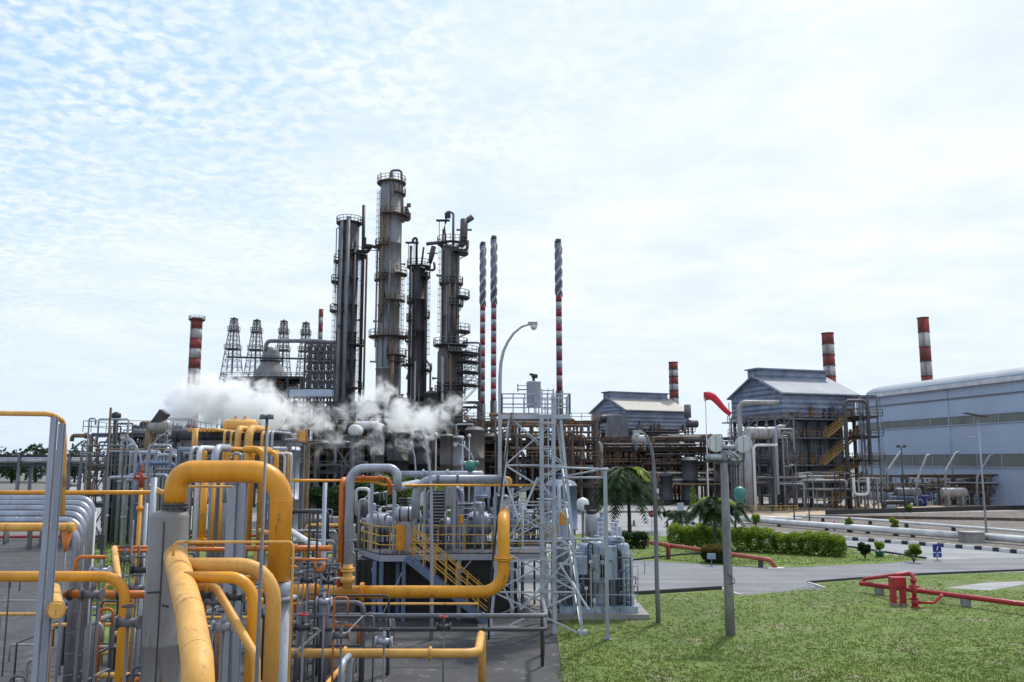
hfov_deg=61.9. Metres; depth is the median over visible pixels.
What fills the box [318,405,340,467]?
vessel
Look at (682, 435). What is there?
pipe
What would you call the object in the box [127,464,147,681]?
vertical pipe
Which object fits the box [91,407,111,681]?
instrument post
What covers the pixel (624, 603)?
process skid
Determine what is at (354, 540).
hooked pipe
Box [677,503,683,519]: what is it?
notice board
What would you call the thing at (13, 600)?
pipe loop
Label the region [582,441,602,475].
pipe
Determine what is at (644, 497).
vessel
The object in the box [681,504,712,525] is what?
palm tree
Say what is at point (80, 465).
riser pipe
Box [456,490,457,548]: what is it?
standpipe
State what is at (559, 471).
vessel
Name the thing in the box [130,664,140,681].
standpipe
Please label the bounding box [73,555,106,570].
pipe
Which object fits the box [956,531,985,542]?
valve chamber
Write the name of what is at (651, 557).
kerb
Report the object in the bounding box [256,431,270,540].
pipe
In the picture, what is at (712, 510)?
palm tree
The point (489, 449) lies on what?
vessel
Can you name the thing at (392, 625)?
pipe loop
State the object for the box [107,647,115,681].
standpipe
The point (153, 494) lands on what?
pipe
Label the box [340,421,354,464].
pipe
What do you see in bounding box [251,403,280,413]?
pipe
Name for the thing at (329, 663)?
pipe loop
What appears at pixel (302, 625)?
valve
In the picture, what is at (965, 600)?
pipe
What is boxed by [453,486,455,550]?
pipe stanchion
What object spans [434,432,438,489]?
lamp post
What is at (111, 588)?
grass
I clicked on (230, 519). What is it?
steel column
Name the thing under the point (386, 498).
standpipe
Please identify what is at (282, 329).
lattice tower
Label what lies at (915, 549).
shrub
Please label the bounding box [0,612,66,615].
pipe loop
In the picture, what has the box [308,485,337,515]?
leafy tree
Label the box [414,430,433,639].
street lamp
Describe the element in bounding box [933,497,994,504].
pipe
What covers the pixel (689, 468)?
vessel
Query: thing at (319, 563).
pipe
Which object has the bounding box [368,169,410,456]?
distillation column
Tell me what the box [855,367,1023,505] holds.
industrial hall
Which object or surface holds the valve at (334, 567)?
on the plant floor
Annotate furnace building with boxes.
[586,391,695,488]
[722,367,870,507]
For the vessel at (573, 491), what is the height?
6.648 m
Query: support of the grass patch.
on the plant floor
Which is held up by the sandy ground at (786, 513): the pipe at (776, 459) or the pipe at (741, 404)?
the pipe at (741, 404)
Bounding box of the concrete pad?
[478,588,641,626]
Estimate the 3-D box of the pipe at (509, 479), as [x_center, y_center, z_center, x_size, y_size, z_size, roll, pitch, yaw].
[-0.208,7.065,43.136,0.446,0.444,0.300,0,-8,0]
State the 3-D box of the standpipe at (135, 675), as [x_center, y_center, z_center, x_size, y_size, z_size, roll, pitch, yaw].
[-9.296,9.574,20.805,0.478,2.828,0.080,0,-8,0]
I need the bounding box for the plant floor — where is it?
[0,538,563,681]
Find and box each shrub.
[662,510,671,517]
[751,514,760,524]
[845,517,852,531]
[857,542,871,558]
[874,541,884,556]
[889,517,898,535]
[904,543,921,561]
[906,505,912,511]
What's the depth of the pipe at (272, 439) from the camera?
54.66 m
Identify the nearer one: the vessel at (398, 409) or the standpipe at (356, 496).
the standpipe at (356, 496)
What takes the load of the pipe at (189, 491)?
attached to the pipework
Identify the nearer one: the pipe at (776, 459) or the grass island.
the grass island
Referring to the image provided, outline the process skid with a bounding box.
[548,512,649,619]
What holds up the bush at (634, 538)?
on the grass island
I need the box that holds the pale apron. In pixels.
[191,496,305,513]
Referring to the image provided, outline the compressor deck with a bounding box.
[358,519,547,623]
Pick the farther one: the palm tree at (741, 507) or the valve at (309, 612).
the palm tree at (741, 507)
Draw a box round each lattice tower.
[217,317,243,427]
[241,319,263,418]
[275,319,290,375]
[295,321,312,439]
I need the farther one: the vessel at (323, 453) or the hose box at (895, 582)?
the vessel at (323, 453)
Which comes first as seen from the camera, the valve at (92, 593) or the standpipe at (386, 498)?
the valve at (92, 593)
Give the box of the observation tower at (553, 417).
[486,388,588,635]
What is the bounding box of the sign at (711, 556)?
[707,553,715,565]
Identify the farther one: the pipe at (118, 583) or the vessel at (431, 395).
the vessel at (431, 395)
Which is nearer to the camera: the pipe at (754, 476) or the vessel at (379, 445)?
the vessel at (379, 445)
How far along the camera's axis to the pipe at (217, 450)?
43.18 m
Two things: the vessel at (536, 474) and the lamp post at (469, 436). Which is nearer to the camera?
the lamp post at (469, 436)
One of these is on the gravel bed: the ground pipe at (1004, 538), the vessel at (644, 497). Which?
the ground pipe at (1004, 538)
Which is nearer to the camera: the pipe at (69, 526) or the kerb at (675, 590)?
the pipe at (69, 526)
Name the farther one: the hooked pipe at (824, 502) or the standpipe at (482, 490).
the hooked pipe at (824, 502)
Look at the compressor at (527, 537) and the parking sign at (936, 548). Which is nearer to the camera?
the compressor at (527, 537)
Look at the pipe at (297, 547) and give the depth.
30.18 m
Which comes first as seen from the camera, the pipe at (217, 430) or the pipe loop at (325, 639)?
the pipe loop at (325, 639)
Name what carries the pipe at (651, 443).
on the pipe rack at (634, 451)
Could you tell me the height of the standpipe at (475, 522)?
2.192 m
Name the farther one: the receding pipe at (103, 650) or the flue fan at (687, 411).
the flue fan at (687, 411)
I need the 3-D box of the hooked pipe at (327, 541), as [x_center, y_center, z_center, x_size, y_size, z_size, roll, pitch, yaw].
[-10.923,12.759,46.531,2.519,3.683,0.240,0,-8,0]
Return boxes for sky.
[0,0,1023,460]
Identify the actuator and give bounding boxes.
[462,460,478,474]
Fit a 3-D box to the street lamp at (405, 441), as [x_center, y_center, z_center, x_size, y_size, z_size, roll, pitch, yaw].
[-7.082,11.553,58.966,0.978,9.532,0.288,0,-8,0]
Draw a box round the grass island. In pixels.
[547,532,924,566]
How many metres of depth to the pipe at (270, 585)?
17.91 m
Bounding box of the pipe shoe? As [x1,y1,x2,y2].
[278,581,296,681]
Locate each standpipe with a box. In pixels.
[1,582,20,675]
[9,674,26,681]
[24,658,40,681]
[61,602,67,664]
[81,621,103,681]
[95,608,113,681]
[99,584,115,663]
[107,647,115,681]
[126,673,139,681]
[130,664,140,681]
[139,607,143,671]
[214,619,220,672]
[261,594,264,679]
[304,628,319,681]
[331,596,348,681]
[354,487,369,514]
[357,498,367,548]
[361,518,365,546]
[373,511,378,547]
[379,492,386,510]
[419,514,421,548]
[426,490,428,536]
[439,519,444,548]
[445,487,453,549]
[445,509,450,531]
[450,486,460,548]
[451,506,456,549]
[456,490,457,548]
[461,489,463,503]
[461,508,475,549]
[473,495,488,547]
[475,486,490,539]
[486,517,493,547]
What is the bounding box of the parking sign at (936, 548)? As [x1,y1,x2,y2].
[932,544,941,560]
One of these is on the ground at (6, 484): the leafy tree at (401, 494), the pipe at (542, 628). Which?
the leafy tree at (401, 494)
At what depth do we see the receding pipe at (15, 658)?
25.54 m
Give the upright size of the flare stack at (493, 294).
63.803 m
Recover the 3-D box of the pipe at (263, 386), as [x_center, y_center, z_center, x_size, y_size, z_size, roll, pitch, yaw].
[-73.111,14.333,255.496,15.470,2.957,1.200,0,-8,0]
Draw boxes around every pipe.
[0,411,66,514]
[0,458,101,458]
[0,459,103,462]
[0,490,162,494]
[0,495,95,625]
[0,500,92,681]
[0,505,89,681]
[0,511,86,681]
[0,517,83,681]
[0,522,76,531]
[0,534,266,537]
[0,571,130,681]
[4,531,9,543]
[13,627,57,681]
[27,531,41,549]
[39,531,62,545]
[46,583,65,618]
[62,530,80,681]
[63,588,144,600]
[70,432,93,497]
[73,546,84,681]
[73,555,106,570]
[78,452,92,489]
[79,444,124,489]
[82,668,109,681]
[83,418,96,495]
[87,512,96,623]
[88,613,114,681]
[90,479,102,489]
[93,437,114,502]
[94,441,118,502]
[94,448,174,449]
[97,418,129,479]
[99,643,115,653]
[106,451,130,544]
[108,425,121,476]
[109,422,133,544]
[111,545,121,590]
[113,553,194,669]
[114,437,133,544]
[116,449,176,473]
[117,546,146,548]
[118,549,146,552]
[119,478,137,570]
[123,473,167,544]
[126,428,155,540]
[126,443,137,562]
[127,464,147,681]
[128,520,133,582]
[131,450,161,510]
[133,460,175,563]
[136,503,148,672]
[136,546,139,573]
[139,477,157,681]
[140,452,158,466]
[141,443,171,555]
[149,484,163,492]
[151,438,162,499]
[153,468,173,476]
[154,452,176,472]
[156,435,167,485]
[160,449,188,510]
[163,545,214,681]
[167,452,189,474]
[172,541,294,681]
[178,445,286,452]
[184,571,257,681]
[186,446,198,546]
[188,485,231,487]
[188,543,213,544]
[188,547,224,550]
[188,558,280,681]
[191,445,214,557]
[192,429,207,459]
[197,483,207,546]
[197,583,260,681]
[206,444,231,557]
[209,483,215,552]
[212,428,224,431]
[214,546,256,585]
[214,575,263,639]
[217,483,222,552]
[219,503,226,557]
[222,430,234,459]
[222,483,227,502]
[225,447,242,459]
[229,430,243,459]
[232,452,243,459]
[234,425,259,459]
[242,385,292,389]
[242,446,267,544]
[243,424,270,459]
[243,551,247,611]
[244,386,273,390]
[245,397,280,411]
[245,544,331,552]
[246,446,272,544]
[247,384,297,393]
[248,389,260,418]
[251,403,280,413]
[255,380,282,390]
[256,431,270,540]
[258,528,268,534]
[259,412,266,425]
[264,430,285,544]
[267,430,291,544]
[267,450,279,468]
[271,387,291,398]
[277,380,302,388]
[277,452,285,475]
[282,452,289,481]
[283,452,292,489]
[284,386,298,437]
[290,540,335,609]
[290,568,337,573]
[291,479,546,485]
[291,556,313,612]
[291,631,485,681]
[292,508,329,537]
[292,528,325,562]
[293,603,477,604]
[293,629,321,681]
[294,558,327,560]
[294,562,339,565]
[294,577,339,584]
[294,597,547,654]
[297,609,547,666]
[304,523,337,561]
[309,474,338,477]
[310,506,512,601]
[311,528,343,565]
[314,561,324,571]
[317,464,342,478]
[317,483,326,672]
[319,538,356,584]
[325,448,348,486]
[326,664,346,681]
[327,551,355,575]
[330,467,338,487]
[335,477,346,586]
[338,448,340,486]
[338,653,352,681]
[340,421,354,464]
[347,616,363,647]
[352,647,363,681]
[355,475,391,494]
[364,426,387,475]
[401,469,483,478]
[489,413,533,415]
[502,421,562,423]
[502,431,510,498]
[505,476,511,483]
[507,488,539,495]
[509,446,584,450]
[510,424,520,487]
[510,488,513,546]
[519,452,524,487]
[521,503,523,610]
[524,511,537,513]
[526,451,544,482]
[533,508,547,603]
[541,465,608,469]
[544,511,557,549]
[546,538,602,558]
[556,509,567,593]
[557,483,560,599]
[563,476,602,478]
[567,464,592,466]
[567,467,607,475]
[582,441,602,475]
[603,446,707,455]
[604,443,695,446]
[616,462,647,463]
[648,540,784,568]
[649,471,658,504]
[651,478,716,481]
[656,484,713,492]
[668,435,699,438]
[682,438,736,441]
[699,433,716,463]
[706,468,716,496]
[737,400,778,510]
[739,516,957,538]
[743,430,753,511]
[743,515,801,520]
[752,444,777,511]
[752,475,806,479]
[753,480,804,494]
[774,425,785,494]
[778,449,784,509]
[793,515,1023,532]
[794,474,807,507]
[800,479,847,486]
[804,477,825,508]
[808,476,854,478]
[842,399,872,508]
[852,478,869,495]
[859,571,1023,606]
[885,493,919,505]
[918,484,926,504]
[918,594,942,603]
[924,484,991,485]
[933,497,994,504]
[968,477,982,503]
[985,533,1023,543]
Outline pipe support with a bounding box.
[54,532,71,681]
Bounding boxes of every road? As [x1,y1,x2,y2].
[69,471,321,528]
[517,558,1023,594]
[584,512,1023,559]
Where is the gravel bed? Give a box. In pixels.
[741,511,1023,549]
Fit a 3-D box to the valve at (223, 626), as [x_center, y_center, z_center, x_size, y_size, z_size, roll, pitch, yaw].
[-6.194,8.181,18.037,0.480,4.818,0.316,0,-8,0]
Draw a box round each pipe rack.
[82,421,221,541]
[176,440,304,585]
[220,372,306,488]
[253,401,483,506]
[273,435,369,508]
[285,430,321,534]
[343,419,485,491]
[464,413,601,511]
[566,437,738,502]
[728,416,799,509]
[842,395,886,508]
[860,475,997,504]
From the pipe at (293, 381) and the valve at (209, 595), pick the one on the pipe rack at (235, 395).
the pipe at (293, 381)
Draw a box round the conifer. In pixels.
[690,482,696,508]
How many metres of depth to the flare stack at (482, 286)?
217.57 m
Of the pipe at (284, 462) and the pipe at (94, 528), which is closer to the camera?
the pipe at (94, 528)
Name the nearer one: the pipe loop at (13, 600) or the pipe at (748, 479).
the pipe loop at (13, 600)
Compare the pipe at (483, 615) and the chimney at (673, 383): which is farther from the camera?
the chimney at (673, 383)
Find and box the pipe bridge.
[0,455,105,518]
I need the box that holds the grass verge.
[557,572,1023,681]
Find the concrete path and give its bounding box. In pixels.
[948,581,1023,589]
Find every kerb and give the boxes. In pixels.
[95,529,255,533]
[597,511,657,512]
[633,551,738,560]
[633,586,721,594]
[673,520,1023,553]
[806,543,926,558]
[807,569,1023,582]
[807,582,825,588]
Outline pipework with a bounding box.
[3,399,998,639]
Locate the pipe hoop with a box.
[881,500,908,507]
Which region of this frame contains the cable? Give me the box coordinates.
[488,412,512,639]
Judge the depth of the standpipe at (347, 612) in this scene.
25.21 m
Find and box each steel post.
[31,417,58,681]
[39,424,65,681]
[603,471,611,639]
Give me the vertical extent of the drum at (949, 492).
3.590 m
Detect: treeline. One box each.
[0,440,210,482]
[519,449,853,479]
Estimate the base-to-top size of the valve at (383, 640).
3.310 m
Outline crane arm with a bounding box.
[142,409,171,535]
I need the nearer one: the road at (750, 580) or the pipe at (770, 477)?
the road at (750, 580)
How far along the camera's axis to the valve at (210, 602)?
19.29 m
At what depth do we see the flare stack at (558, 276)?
207.23 m
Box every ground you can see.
[0,463,927,538]
[745,503,1015,516]
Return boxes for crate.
[324,516,344,578]
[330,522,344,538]
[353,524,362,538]
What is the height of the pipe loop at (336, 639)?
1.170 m
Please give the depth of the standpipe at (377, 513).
46.67 m
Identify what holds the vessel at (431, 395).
on the ground at (6, 484)
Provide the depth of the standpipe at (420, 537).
45.92 m
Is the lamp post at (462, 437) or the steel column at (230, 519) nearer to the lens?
the steel column at (230, 519)
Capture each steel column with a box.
[219,483,238,681]
[228,483,247,681]
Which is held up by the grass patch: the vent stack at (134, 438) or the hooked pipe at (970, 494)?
the vent stack at (134, 438)
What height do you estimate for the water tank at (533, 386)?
2.110 m
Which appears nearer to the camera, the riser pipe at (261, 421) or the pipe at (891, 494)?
the riser pipe at (261, 421)
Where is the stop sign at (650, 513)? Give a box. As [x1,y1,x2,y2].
[648,510,652,529]
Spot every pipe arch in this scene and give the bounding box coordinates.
[161,460,292,581]
[341,464,419,569]
[411,473,501,517]
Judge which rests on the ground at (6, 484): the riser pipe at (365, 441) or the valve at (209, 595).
the riser pipe at (365, 441)
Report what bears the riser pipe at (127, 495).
on the grass patch
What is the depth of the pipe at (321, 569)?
29.16 m
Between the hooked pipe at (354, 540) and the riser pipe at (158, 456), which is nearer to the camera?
the hooked pipe at (354, 540)
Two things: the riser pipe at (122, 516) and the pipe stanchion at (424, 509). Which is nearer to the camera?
the pipe stanchion at (424, 509)
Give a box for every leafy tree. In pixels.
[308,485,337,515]
[327,482,383,558]
[373,473,433,513]
[412,486,458,521]
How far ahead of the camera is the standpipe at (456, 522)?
45.67 m
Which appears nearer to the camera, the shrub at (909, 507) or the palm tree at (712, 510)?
the palm tree at (712, 510)
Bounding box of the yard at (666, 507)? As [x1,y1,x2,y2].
[485,501,1023,594]
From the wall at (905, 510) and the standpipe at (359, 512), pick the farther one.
the wall at (905, 510)
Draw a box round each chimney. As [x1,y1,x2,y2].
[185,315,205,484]
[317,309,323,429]
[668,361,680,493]
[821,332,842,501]
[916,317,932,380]
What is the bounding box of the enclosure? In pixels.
[355,556,516,612]
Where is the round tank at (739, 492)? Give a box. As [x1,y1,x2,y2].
[733,486,745,515]
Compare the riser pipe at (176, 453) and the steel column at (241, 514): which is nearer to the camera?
the steel column at (241, 514)
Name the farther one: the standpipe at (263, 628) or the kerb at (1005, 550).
the kerb at (1005, 550)
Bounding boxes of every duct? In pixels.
[171,429,284,442]
[594,415,640,497]
[744,424,780,510]
[886,451,902,489]
[915,454,929,487]
[944,451,959,487]
[976,454,993,495]
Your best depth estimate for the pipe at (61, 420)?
16.08 m
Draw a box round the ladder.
[306,510,318,681]
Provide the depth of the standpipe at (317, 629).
27.46 m
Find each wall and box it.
[810,515,1023,520]
[825,505,1023,514]
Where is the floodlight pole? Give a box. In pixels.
[705,435,752,635]
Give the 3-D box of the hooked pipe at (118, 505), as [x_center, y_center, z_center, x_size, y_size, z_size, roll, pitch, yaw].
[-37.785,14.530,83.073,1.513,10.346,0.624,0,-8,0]
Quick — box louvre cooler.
[433,490,445,546]
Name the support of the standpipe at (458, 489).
on the compressor deck
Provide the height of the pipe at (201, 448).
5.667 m
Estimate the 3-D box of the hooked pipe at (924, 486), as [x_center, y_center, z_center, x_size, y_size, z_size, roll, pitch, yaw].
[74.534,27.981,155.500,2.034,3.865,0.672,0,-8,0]
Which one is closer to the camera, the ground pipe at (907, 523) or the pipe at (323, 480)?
the pipe at (323, 480)
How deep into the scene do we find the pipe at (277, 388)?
253.86 m
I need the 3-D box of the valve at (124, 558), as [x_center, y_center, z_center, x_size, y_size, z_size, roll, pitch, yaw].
[-10.622,8.443,23.049,0.480,5.695,0.316,0,-8,0]
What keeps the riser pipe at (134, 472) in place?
on the grass patch
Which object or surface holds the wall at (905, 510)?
on the sandy ground at (786, 513)
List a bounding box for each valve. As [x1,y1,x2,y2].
[79,582,105,681]
[89,557,112,681]
[113,604,142,681]
[119,545,134,579]
[126,573,144,672]
[129,556,146,678]
[199,591,215,603]
[204,585,221,647]
[210,609,235,681]
[224,583,245,681]
[246,604,264,614]
[293,613,312,681]
[294,563,305,648]
[297,557,310,681]
[300,570,314,681]
[306,561,313,678]
[309,567,322,579]
[315,589,332,681]
[322,572,334,681]
[323,564,335,680]
[328,558,340,598]
[331,621,350,681]
[340,564,354,588]
[375,628,392,681]
[436,615,450,681]
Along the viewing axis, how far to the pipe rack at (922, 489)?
156.69 m
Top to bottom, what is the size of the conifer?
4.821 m
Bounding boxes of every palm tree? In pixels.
[589,466,668,531]
[664,510,695,526]
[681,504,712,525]
[689,496,746,542]
[730,502,752,527]
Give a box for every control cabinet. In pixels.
[298,430,307,442]
[395,524,405,550]
[416,492,422,539]
[459,515,463,550]
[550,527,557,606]
[560,512,566,581]
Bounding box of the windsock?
[703,391,731,496]
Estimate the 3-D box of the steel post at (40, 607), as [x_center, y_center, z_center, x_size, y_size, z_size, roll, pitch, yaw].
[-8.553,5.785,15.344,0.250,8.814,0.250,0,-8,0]
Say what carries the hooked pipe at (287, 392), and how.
attached to the pipe rack at (235, 395)
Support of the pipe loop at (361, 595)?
on the plant floor
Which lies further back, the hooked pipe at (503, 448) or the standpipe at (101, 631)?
the hooked pipe at (503, 448)
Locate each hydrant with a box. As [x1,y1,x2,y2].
[667,544,670,558]
[909,574,919,607]
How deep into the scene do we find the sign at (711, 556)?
65.46 m
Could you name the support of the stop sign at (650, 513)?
on the road at (927, 551)
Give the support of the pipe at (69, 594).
attached to the pipe at (78, 624)
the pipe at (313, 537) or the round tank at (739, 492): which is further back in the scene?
the round tank at (739, 492)
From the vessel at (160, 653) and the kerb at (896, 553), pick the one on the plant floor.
the vessel at (160, 653)
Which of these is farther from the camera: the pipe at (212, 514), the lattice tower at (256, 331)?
the lattice tower at (256, 331)
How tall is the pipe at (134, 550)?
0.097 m
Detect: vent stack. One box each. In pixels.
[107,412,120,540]
[127,425,138,538]
[139,423,145,459]
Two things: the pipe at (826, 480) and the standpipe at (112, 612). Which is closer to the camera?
the standpipe at (112, 612)
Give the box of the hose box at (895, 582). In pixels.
[888,576,907,605]
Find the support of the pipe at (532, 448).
on the pipe rack at (577, 460)
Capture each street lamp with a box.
[120,434,142,561]
[145,430,171,502]
[150,440,170,489]
[403,439,415,479]
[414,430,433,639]
[453,442,475,500]
[498,322,536,494]
[633,430,660,622]
[962,412,987,532]
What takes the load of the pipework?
on the ground at (6, 484)
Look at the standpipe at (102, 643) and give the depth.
34.11 m
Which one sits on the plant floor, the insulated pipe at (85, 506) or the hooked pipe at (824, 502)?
the insulated pipe at (85, 506)
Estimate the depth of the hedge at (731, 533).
85.60 m
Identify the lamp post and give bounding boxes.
[254,414,273,681]
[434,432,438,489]
[461,436,463,489]
[467,434,470,502]
[789,464,794,519]
[805,472,809,520]
[896,445,906,507]
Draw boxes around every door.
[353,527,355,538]
[893,579,905,586]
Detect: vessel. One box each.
[140,506,188,681]
[250,339,334,487]
[266,438,299,544]
[286,400,304,438]
[309,436,329,508]
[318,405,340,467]
[358,400,377,438]
[367,418,384,504]
[387,424,408,507]
[394,394,409,427]
[408,429,431,521]
[424,387,438,467]
[440,428,453,508]
[452,430,463,519]
[464,422,484,518]
[485,429,497,509]
[505,437,514,503]
[526,433,544,508]
[544,473,577,534]
[551,438,566,479]
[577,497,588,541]
[583,457,596,509]
[636,474,647,504]
[659,469,672,504]
[681,454,698,504]
[715,462,734,499]
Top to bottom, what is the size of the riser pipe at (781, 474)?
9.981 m
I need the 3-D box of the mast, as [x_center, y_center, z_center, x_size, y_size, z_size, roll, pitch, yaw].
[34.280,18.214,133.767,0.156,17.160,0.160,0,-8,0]
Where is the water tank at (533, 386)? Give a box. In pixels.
[517,373,540,413]
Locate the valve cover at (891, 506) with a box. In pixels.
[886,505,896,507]
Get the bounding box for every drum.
[134,428,145,432]
[172,423,182,429]
[223,416,257,428]
[305,514,321,523]
[348,422,362,523]
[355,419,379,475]
[394,506,420,551]
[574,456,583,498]
[632,434,647,449]
[894,486,921,505]
[940,486,967,505]
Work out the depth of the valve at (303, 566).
31.02 m
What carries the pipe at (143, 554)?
on the plant floor
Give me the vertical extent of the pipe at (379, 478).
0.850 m
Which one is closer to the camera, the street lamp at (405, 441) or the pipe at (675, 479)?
the street lamp at (405, 441)
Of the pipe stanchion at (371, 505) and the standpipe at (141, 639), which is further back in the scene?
the pipe stanchion at (371, 505)
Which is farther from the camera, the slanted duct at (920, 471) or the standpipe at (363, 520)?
the slanted duct at (920, 471)
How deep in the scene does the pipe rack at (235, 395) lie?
250.48 m
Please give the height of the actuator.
0.820 m
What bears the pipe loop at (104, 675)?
on the plant floor
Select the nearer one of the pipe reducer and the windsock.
the pipe reducer
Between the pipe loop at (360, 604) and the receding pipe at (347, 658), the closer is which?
the receding pipe at (347, 658)
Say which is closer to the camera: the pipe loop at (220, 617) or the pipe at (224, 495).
the pipe at (224, 495)
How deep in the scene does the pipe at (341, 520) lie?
36.64 m
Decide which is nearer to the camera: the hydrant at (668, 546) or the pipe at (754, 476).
the hydrant at (668, 546)
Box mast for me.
[728,402,732,500]
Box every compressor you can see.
[361,498,441,546]
[427,503,493,546]
[458,496,528,546]
[514,498,551,543]
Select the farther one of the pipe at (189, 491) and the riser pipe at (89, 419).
the riser pipe at (89, 419)
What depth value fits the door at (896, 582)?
47.60 m
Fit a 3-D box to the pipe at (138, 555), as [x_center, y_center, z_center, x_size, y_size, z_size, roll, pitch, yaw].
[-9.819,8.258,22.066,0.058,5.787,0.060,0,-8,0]
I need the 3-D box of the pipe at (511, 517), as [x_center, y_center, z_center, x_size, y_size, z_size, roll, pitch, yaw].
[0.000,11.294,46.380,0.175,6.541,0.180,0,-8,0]
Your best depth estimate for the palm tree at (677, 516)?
103.88 m
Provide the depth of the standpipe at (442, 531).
45.87 m
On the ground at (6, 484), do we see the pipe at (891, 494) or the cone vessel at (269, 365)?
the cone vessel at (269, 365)
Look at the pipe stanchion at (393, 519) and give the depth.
45.25 m
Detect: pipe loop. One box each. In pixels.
[0,600,63,625]
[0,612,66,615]
[8,644,33,661]
[47,623,129,681]
[52,621,58,645]
[58,606,95,674]
[93,603,143,604]
[97,600,143,672]
[97,672,139,678]
[205,612,292,676]
[206,616,261,660]
[208,626,219,681]
[292,645,359,646]
[293,621,338,648]
[297,600,365,679]
[307,618,394,643]
[315,594,389,675]
[323,615,374,681]
[324,623,359,644]
[327,618,390,673]
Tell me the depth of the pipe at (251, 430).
54.76 m
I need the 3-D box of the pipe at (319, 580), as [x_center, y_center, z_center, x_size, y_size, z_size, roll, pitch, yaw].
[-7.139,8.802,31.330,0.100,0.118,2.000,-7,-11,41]
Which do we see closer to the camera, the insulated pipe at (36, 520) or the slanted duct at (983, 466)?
the insulated pipe at (36, 520)
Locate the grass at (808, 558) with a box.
[580,535,919,565]
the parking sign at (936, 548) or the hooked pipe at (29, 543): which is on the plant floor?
the hooked pipe at (29, 543)
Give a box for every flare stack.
[479,241,485,420]
[490,235,497,432]
[554,239,563,439]
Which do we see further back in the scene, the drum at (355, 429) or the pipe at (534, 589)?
the drum at (355, 429)
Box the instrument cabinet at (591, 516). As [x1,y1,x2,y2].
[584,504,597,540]
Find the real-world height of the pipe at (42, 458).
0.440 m
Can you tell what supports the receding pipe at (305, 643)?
on the plant floor
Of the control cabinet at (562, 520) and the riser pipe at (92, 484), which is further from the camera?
the riser pipe at (92, 484)
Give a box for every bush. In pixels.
[622,531,649,548]
[700,543,733,563]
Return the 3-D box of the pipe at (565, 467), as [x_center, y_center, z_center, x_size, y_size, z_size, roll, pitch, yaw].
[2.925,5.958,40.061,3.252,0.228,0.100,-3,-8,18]
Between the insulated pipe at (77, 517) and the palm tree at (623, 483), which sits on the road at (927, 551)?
the palm tree at (623, 483)
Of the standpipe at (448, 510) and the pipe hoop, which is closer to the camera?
the standpipe at (448, 510)
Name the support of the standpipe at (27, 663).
on the plant floor
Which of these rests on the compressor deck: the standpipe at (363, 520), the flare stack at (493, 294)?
the standpipe at (363, 520)
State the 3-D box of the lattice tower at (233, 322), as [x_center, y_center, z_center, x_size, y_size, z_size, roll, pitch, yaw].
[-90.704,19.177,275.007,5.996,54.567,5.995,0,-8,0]
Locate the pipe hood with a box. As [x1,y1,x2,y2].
[355,492,378,532]
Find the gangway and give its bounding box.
[226,356,326,359]
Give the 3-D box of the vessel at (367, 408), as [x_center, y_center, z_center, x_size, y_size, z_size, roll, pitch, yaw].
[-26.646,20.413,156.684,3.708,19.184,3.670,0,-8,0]
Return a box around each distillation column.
[329,205,375,440]
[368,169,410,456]
[401,237,441,427]
[432,211,480,427]
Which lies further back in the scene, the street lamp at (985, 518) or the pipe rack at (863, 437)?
the pipe rack at (863, 437)
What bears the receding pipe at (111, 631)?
on the plant floor
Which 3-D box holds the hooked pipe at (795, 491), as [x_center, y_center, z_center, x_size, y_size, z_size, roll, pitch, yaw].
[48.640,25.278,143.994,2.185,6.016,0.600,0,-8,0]
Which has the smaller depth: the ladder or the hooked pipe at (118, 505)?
the ladder
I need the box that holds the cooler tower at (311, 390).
[289,342,334,439]
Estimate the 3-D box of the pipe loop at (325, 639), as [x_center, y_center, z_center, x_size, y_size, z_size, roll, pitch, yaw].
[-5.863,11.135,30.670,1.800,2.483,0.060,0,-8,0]
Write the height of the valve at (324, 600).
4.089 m
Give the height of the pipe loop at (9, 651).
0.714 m
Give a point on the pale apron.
(254, 510)
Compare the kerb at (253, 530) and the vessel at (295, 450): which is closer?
the vessel at (295, 450)
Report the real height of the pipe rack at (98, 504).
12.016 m
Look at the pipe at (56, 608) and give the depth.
15.56 m
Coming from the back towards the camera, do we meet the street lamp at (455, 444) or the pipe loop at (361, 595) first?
the street lamp at (455, 444)
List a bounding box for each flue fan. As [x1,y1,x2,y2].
[684,404,690,442]
[685,420,698,442]
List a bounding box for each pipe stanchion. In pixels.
[369,483,373,550]
[392,487,395,549]
[423,487,425,549]
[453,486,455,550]
[481,502,484,550]
[494,486,495,550]
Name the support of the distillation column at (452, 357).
on the ground at (6, 484)
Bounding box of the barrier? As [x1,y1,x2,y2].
[744,505,797,511]
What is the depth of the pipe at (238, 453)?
47.53 m
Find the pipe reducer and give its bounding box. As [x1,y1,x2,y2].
[293,584,318,598]
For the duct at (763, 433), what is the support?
on the sandy ground at (786, 513)
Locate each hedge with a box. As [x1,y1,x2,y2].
[666,522,722,547]
[683,526,751,540]
[731,525,847,555]
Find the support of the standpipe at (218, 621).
on the plant floor
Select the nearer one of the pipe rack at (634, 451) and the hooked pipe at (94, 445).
the hooked pipe at (94, 445)

